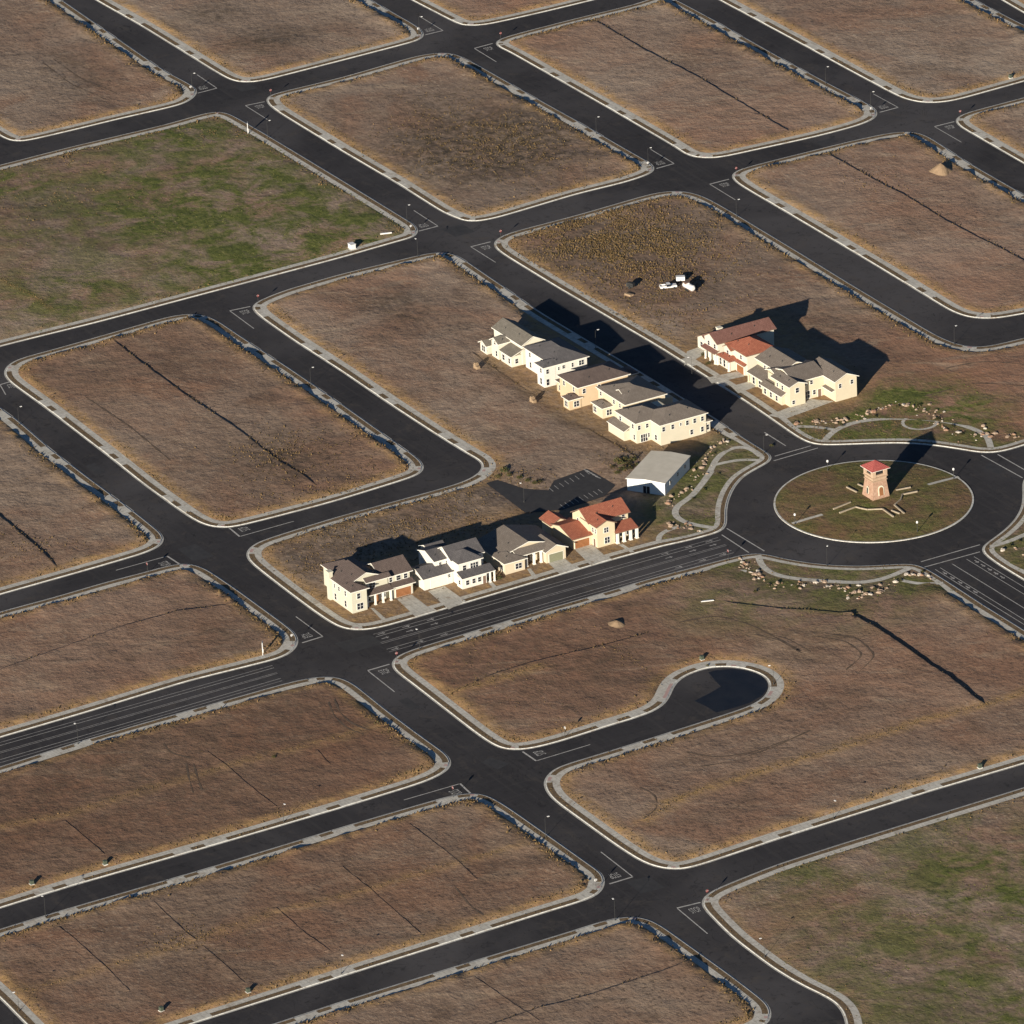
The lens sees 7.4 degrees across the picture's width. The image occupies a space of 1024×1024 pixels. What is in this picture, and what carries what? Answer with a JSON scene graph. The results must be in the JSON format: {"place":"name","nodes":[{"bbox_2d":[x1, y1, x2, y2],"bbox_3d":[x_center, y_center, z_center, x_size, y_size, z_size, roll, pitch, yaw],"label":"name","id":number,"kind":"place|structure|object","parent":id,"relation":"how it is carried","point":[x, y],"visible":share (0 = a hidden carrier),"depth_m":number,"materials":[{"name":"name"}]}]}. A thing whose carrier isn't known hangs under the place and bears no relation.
{"place":"outdoors","nodes":[
{"label":"outdoors","id":0,"kind":"place"},
{"bbox_2d":[0,419,148,586],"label":"ground","id":1,"kind":"structure","parent":0,"point":[35,491],"depth_m":1991.09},
{"bbox_2d":[0,0,183,135],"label":"ground","id":2,"kind":"structure","parent":0,"point":[37,92],"depth_m":2275.12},
{"bbox_2d":[0,570,282,729],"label":"ground","id":3,"kind":"structure","parent":0,"point":[69,662],"depth_m":1923.89,"materials":[{"name":"brown plant"}]},
{"bbox_2d":[0,116,403,339],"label":"ground","id":4,"kind":"structure","parent":0,"point":[174,245],"depth_m":2169.82,"materials":[{"name":"green plant"}]},
{"bbox_2d":[347,242,356,249],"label":"utility box","id":5,"kind":"object","parent":4,"relation":"on","point":[351,245],"visible":1,"depth_m":2147.87,"materials":[{"name":"white paint"}]},
{"bbox_2d":[18,317,408,520],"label":"ground","id":6,"kind":"structure","parent":0,"point":[239,392],"depth_m":2045.47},
{"bbox_2d":[0,682,434,899],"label":"ground","id":7,"kind":"structure","parent":0,"point":[172,809],"depth_m":1853.17,"materials":[{"name":"brown plant"}]},
{"bbox_2d":[112,0,410,76],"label":"ground","id":8,"kind":"structure","parent":0,"point":[318,30],"depth_m":2303.29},
{"bbox_2d":[0,800,587,1023],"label":"ground","id":9,"kind":"structure","parent":0,"point":[516,872],"depth_m":1787.33,"materials":[{"name":"brown plant"}]},
{"bbox_2d":[158,1006,164,1011],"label":"utility box","id":10,"kind":"object","parent":9,"relation":"on","point":[161,1008],"visible":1,"depth_m":1748.26,"materials":[{"name":"green metal"}]},
{"bbox_2d":[280,57,640,215],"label":"ground","id":11,"kind":"structure","parent":0,"point":[358,109],"depth_m":2220.64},
{"bbox_2d":[429,0,568,20],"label":"ground","id":12,"kind":"structure","parent":0,"point":[476,9],"depth_m":2312.89,"materials":[{"name":"brown soil"}]},
{"bbox_2d":[261,256,759,622],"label":"ground","id":13,"kind":"structure","parent":0,"point":[420,321],"depth_m":2034.68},
{"bbox_2d":[320,554,415,613],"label":"house","id":14,"kind":"structure","parent":13,"relation":"on","point":[353,584],"depth_m":1940.02,"materials":[{"name":"paint"}]},
{"bbox_2d":[357,602,363,609],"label":"window","id":15,"kind":"structure","parent":14,"relation":"in","point":[360,606],"depth_m":1934.94,"materials":[{"name":"white glass"}]},
{"bbox_2d":[368,582,375,587],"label":"window","id":16,"kind":"structure","parent":14,"relation":"in","point":[371,585],"depth_m":1938.72,"materials":[{"name":"black glass"}]},
{"bbox_2d":[395,585,411,597],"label":"garage door","id":17,"kind":"structure","parent":14,"relation":"in","point":[406,590],"depth_m":1942.51,"materials":[{"name":"brown wood"}]},
{"bbox_2d":[410,537,495,590],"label":"house","id":18,"kind":"structure","parent":13,"relation":"on","point":[460,564],"depth_m":1947.26,"materials":[{"name":"paint"}]},
{"bbox_2d":[430,576,448,588],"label":"garage door","id":19,"kind":"structure","parent":18,"relation":"in","point":[441,581],"depth_m":1946.78,"materials":[{"name":"white metal"}]},
{"bbox_2d":[470,561,478,567],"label":"window","id":20,"kind":"structure","parent":18,"relation":"in","point":[476,563],"depth_m":1947.26,"materials":[{"name":"white glass"}]},
{"bbox_2d":[482,575,486,583],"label":"front door","id":21,"kind":"structure","parent":18,"relation":"in","point":[484,577],"depth_m":1947.26,"materials":[{"name":"brown wood"}]},
{"bbox_2d":[473,362,480,369],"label":"block pallet","id":22,"kind":"object","parent":13,"relation":"on","point":[476,366],"visible":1,"depth_m":2068.31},
{"bbox_2d":[499,466,508,472],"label":"shrub","id":23,"kind":"object","parent":13,"relation":"on","point":[504,469],"visible":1,"depth_m":2007.85,"materials":[{"name":"green plant"}]},
{"bbox_2d":[478,317,544,366],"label":"house","id":24,"kind":"structure","parent":13,"relation":"on","point":[508,341],"depth_m":2073.13,"materials":[{"name":"paint"}]},
{"bbox_2d":[477,524,567,574],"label":"house","id":25,"kind":"structure","parent":13,"relation":"on","point":[509,549],"depth_m":1957.27,"materials":[{"name":"metal"}]},
{"bbox_2d":[515,562,521,569],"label":"window","id":26,"kind":"structure","parent":25,"relation":"in","point":[518,565],"depth_m":1952.73,"materials":[{"name":"white glass"}]},
{"bbox_2d":[549,550,563,562],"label":"garage door","id":27,"kind":"structure","parent":25,"relation":"in","point":[559,555],"depth_m":1957.75,"materials":[{"name":"beige metal"}]},
{"bbox_2d":[530,395,536,402],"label":"block pallet","id":28,"kind":"object","parent":13,"relation":"on","point":[532,399],"visible":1,"depth_m":2046.91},
{"bbox_2d":[487,469,614,512],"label":"car park","id":29,"kind":"structure","parent":13,"relation":"on","point":[586,484],"depth_m":1995.60,"materials":[{"name":"black asphalt"}]},
{"bbox_2d":[523,337,588,387],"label":"house","id":30,"kind":"structure","parent":13,"relation":"on","point":[548,361],"depth_m":2059.24,"materials":[{"name":"paint"}]},
{"bbox_2d":[578,359,583,365],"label":"window","id":31,"kind":"structure","parent":30,"relation":"in","point":[581,362],"depth_m":2059.73,"materials":[{"name":"white glass"}]},
{"bbox_2d":[539,497,638,548],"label":"house","id":32,"kind":"structure","parent":13,"relation":"on","point":[602,524],"depth_m":1966.41,"materials":[{"name":"metal"}]},
{"bbox_2d":[574,537,589,548],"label":"garage door","id":33,"kind":"structure","parent":32,"relation":"in","point":[583,542],"depth_m":1964.45,"materials":[{"name":"brown wood"}]},
{"bbox_2d":[604,536,609,543],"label":"window","id":34,"kind":"structure","parent":32,"relation":"in","point":[606,539],"depth_m":1964.45,"materials":[{"name":"white glass"}]},
{"bbox_2d":[555,361,638,409],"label":"house","id":35,"kind":"structure","parent":13,"relation":"on","point":[576,388],"depth_m":2045.59,"materials":[{"name":"paint"}]},
{"bbox_2d":[573,400,579,406],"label":"window","id":36,"kind":"structure","parent":35,"relation":"in","point":[576,403],"depth_m":2042.70,"materials":[{"name":"white glass"}]},
{"bbox_2d":[616,458,625,464],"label":"shrub","id":37,"kind":"object","parent":13,"relation":"on","point":[620,461],"visible":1,"depth_m":2008.77,"materials":[{"name":"green plant"}]},
{"bbox_2d":[591,375,672,418],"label":"house","id":38,"kind":"structure","parent":13,"relation":"on","point":[624,393],"depth_m":2036.44,"materials":[{"name":"metal"}]},
{"bbox_2d":[606,408,611,415],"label":"window","id":39,"kind":"structure","parent":38,"relation":"in","point":[609,411],"depth_m":2036.73,"materials":[{"name":"white glass"}]},
{"bbox_2d":[625,451,690,495],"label":"shed building","id":40,"kind":"structure","parent":13,"relation":"on","point":[663,473],"depth_m":1995.88,"materials":[{"name":"white paint"}]},
{"bbox_2d":[643,485,649,493],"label":"door","id":41,"kind":"structure","parent":40,"relation":"in","point":[646,489],"depth_m":1992.46,"materials":[{"name":"black glass"}]},
{"bbox_2d":[607,399,712,445],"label":"house","id":42,"kind":"structure","parent":13,"relation":"on","point":[660,423],"depth_m":2022.14,"materials":[{"name":"paint"}]},
{"bbox_2d":[640,433,647,441],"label":"window","id":43,"kind":"structure","parent":42,"relation":"in","point":[643,437],"depth_m":2021.87,"materials":[{"name":"white glass"}]},
{"bbox_2d":[0,0,1023,1023],"bbox_3d":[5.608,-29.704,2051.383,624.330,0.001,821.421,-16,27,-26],"label":"road","id":44,"kind":"structure","parent":0,"point":[516,783],"depth_m":1986.56,"materials":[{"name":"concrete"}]},
{"bbox_2d":[0,537,1004,762],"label":"road marking","id":45,"kind":"object","parent":44,"relation":"on","point":[723,554],"visible":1,"depth_m":1926.76,"materials":[{"name":"paint"}]},
{"bbox_2d":[0,0,1023,1023],"bbox_3d":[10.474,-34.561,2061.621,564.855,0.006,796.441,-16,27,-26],"label":"gutter","id":46,"kind":"object","parent":44,"relation":"on","point":[477,474],"visible":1,"depth_m":1993.56,"materials":[{"name":"concrete"}]},
{"bbox_2d":[0,0,1023,1023],"bbox_3d":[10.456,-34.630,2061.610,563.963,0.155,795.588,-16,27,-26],"label":"kerb","id":47,"kind":"structure","parent":44,"relation":"on","point":[483,465],"depth_m":1996.53,"materials":[{"name":"concrete"}]},
{"bbox_2d":[0,16,1023,933],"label":"road marking","id":48,"kind":"object","parent":44,"relation":"on","point":[562,506],"visible":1,"depth_m":1949.17,"materials":[{"name":"paint"}]},
{"bbox_2d":[774,460,973,542],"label":"kerb","id":49,"kind":"structure","parent":44,"relation":"on","point":[959,520],"depth_m":1973.90,"materials":[{"name":"concrete"}]},
{"bbox_2d":[0,0,1023,1023],"bbox_3d":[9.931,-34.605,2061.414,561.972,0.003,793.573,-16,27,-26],"label":"pavement","id":50,"kind":"structure","parent":0,"point":[468,636],"depth_m":1991.96,"materials":[{"name":"concrete"}]},
{"bbox_2d":[8,24,982,1017],"bbox_3d":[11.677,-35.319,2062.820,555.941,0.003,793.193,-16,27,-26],"label":"kerb ramp","id":51,"kind":"structure","parent":50,"relation":"on","point":[484,470],"depth_m":1889.85,"materials":[{"name":"grey concrete"}]},
{"bbox_2d":[0,0,1023,1023],"bbox_3d":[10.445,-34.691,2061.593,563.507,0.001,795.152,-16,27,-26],"label":"verge","id":52,"kind":"structure","parent":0,"point":[762,1005],"depth_m":1990.05,"materials":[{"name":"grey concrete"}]},
{"bbox_2d":[0,0,1023,1023],"bbox_3d":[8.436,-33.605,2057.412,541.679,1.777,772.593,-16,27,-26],"label":"dry grass","id":53,"kind":"structure","parent":52,"relation":"on","point":[459,429],"depth_m":2113.56,"materials":[{"name":"brown plant"}]},
{"bbox_2d":[54,385,974,1022],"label":"ground","id":54,"kind":"structure","parent":0,"point":[184,935],"depth_m":1788.72,"materials":[{"name":"brown soil"}]},
{"bbox_2d":[300,923,753,1023],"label":"ground","id":55,"kind":"structure","parent":0,"point":[664,984],"depth_m":1748.60,"materials":[{"name":"brown plant"}]},
{"bbox_2d":[42,35,1023,914],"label":"ground","id":56,"kind":"structure","parent":0,"point":[682,621],"depth_m":1904.21,"materials":[{"name":"soil"}]},
{"bbox_2d":[371,347,832,621],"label":"driveway","id":57,"kind":"structure","parent":0,"point":[450,599],"depth_m":1959.08,"materials":[{"name":"concrete"}]},
{"bbox_2d":[509,1,863,152],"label":"ground","id":58,"kind":"structure","parent":0,"point":[677,94],"depth_m":2253.02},
{"bbox_2d":[407,558,1023,861],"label":"ground","id":59,"kind":"structure","parent":0,"point":[831,702],"depth_m":1885.38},
{"bbox_2d":[608,620,624,627],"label":"dirt pile","id":60,"kind":"object","parent":59,"relation":"on","point":[616,623],"visible":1,"depth_m":1921.39,"materials":[{"name":"soil"}]},
{"bbox_2d":[695,669,767,712],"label":"road","id":61,"kind":"structure","parent":0,"point":[738,687],"depth_m":1886.90,"materials":[{"name":"black asphalt"}]},
{"bbox_2d":[508,196,1023,447],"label":"ground","id":62,"kind":"structure","parent":0,"point":[824,321],"depth_m":2091.04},
{"bbox_2d":[624,292,633,296],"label":"lumber stack","id":63,"kind":"object","parent":62,"relation":"on","point":[628,294],"visible":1,"depth_m":2109.74,"materials":[{"name":"beige wood"}]},
{"bbox_2d":[626,281,634,288],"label":"site generator","id":64,"kind":"object","parent":62,"relation":"on","point":[629,284],"visible":1,"depth_m":2113.84,"materials":[{"name":"metal"}]},
{"bbox_2d":[659,282,676,289],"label":"pickup truck","id":65,"kind":"object","parent":62,"relation":"on","point":[668,285],"visible":1,"depth_m":2112.32,"materials":[{"name":"white paint"}]},
{"bbox_2d":[676,275,684,281],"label":"utility trailer","id":66,"kind":"object","parent":62,"relation":"on","point":[680,278],"visible":1,"depth_m":2116.41,"materials":[{"name":"white paint"}]},
{"bbox_2d":[682,281,694,291],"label":"tank trailer","id":67,"kind":"object","parent":62,"relation":"on","point":[687,286],"visible":1,"depth_m":2109.97,"materials":[{"name":"white paint"}]},
{"bbox_2d":[695,317,776,364],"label":"house","id":68,"kind":"structure","parent":62,"relation":"on","point":[711,344],"depth_m":2068.96,"materials":[{"name":"metal"}]},
{"bbox_2d":[716,335,775,375],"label":"house","id":69,"kind":"structure","parent":62,"relation":"on","point":[738,355],"depth_m":2059.89,"materials":[{"name":"tile"}]},
{"bbox_2d":[736,363,743,374],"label":"garage door","id":70,"kind":"structure","parent":69,"relation":"in","point":[740,369],"depth_m":2059.73,"materials":[{"name":"brown wood"}]},
{"bbox_2d":[746,346,806,388],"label":"house","id":71,"kind":"structure","parent":62,"relation":"on","point":[773,357],"depth_m":2051.14,"materials":[{"name":"metal"}]},
{"bbox_2d":[759,357,858,406],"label":"house","id":72,"kind":"structure","parent":62,"relation":"on","point":[802,382],"depth_m":2041.41,"materials":[{"name":"paint"}]},
{"bbox_2d":[805,390,809,398],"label":"window","id":73,"kind":"structure","parent":72,"relation":"in","point":[807,393],"depth_m":2042.21,"materials":[{"name":"black glass"}]},
{"bbox_2d":[817,388,821,396],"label":"front door","id":74,"kind":"structure","parent":72,"relation":"in","point":[819,391],"depth_m":2043.70,"materials":[{"name":"brown wood"}]},
{"bbox_2d":[656,418,1023,583],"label":"path","id":75,"kind":"structure","parent":0,"point":[705,479],"depth_m":1987.99,"materials":[{"name":"concrete"}]},
{"bbox_2d":[718,795,1023,1023],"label":"ground","id":76,"kind":"structure","parent":0,"point":[782,916],"depth_m":1774.65,"materials":[{"name":"brown plant"}]},
{"bbox_2d":[775,461,971,541],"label":"ground","id":77,"kind":"structure","parent":0,"point":[827,524],"depth_m":1980.96,"materials":[{"name":"green plant"}]},
{"bbox_2d":[833,501,850,509],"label":"wall","id":78,"kind":"structure","parent":77,"relation":"on","point":[839,506],"depth_m":1979.57,"materials":[{"name":"stone"}]},
{"bbox_2d":[839,506,893,516],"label":"wall","id":79,"kind":"structure","parent":77,"relation":"on","point":[883,509],"depth_m":1976.91,"materials":[{"name":"stone"}]},
{"bbox_2d":[860,460,889,500],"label":"tower","id":80,"kind":"structure","parent":77,"relation":"on","point":[875,486],"depth_m":1981.79,"materials":[{"name":"stone"}]},
{"bbox_2d":[878,485,883,495],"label":"door","id":81,"kind":"structure","parent":80,"relation":"in","point":[880,489],"depth_m":1982.28,"materials":[{"name":"beige paint"}]},
{"bbox_2d":[792,476,959,523],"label":"stepping path","id":82,"kind":"structure","parent":77,"relation":"on","point":[818,515],"depth_m":1983.07,"materials":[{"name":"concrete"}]},
{"bbox_2d":[895,491,917,504],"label":"wall","id":83,"kind":"structure","parent":77,"relation":"on","point":[900,499],"depth_m":1984.60,"materials":[{"name":"stone"}]},
{"bbox_2d":[736,0,1023,97],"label":"ground","id":84,"kind":"structure","parent":0,"point":[925,47],"depth_m":2275.38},
{"bbox_2d":[746,135,1023,312],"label":"ground","id":85,"kind":"structure","parent":0,"point":[968,269],"depth_m":2154.70,"materials":[{"name":"brown soil"}]},
{"bbox_2d":[929,163,951,175],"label":"dirt pile","id":86,"kind":"object","parent":85,"relation":"on","point":[940,169],"visible":1,"depth_m":2179.76,"materials":[{"name":"soil"}]},
{"bbox_2d":[969,102,1023,153],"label":"ground","id":87,"kind":"structure","parent":0,"point":[1008,123],"depth_m":2212.01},
{"bbox_2d":[994,523,1023,569],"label":"ground","id":88,"kind":"structure","parent":0,"point":[1012,555],"depth_m":1952.54,"materials":[{"name":"green plant"}]}
]}

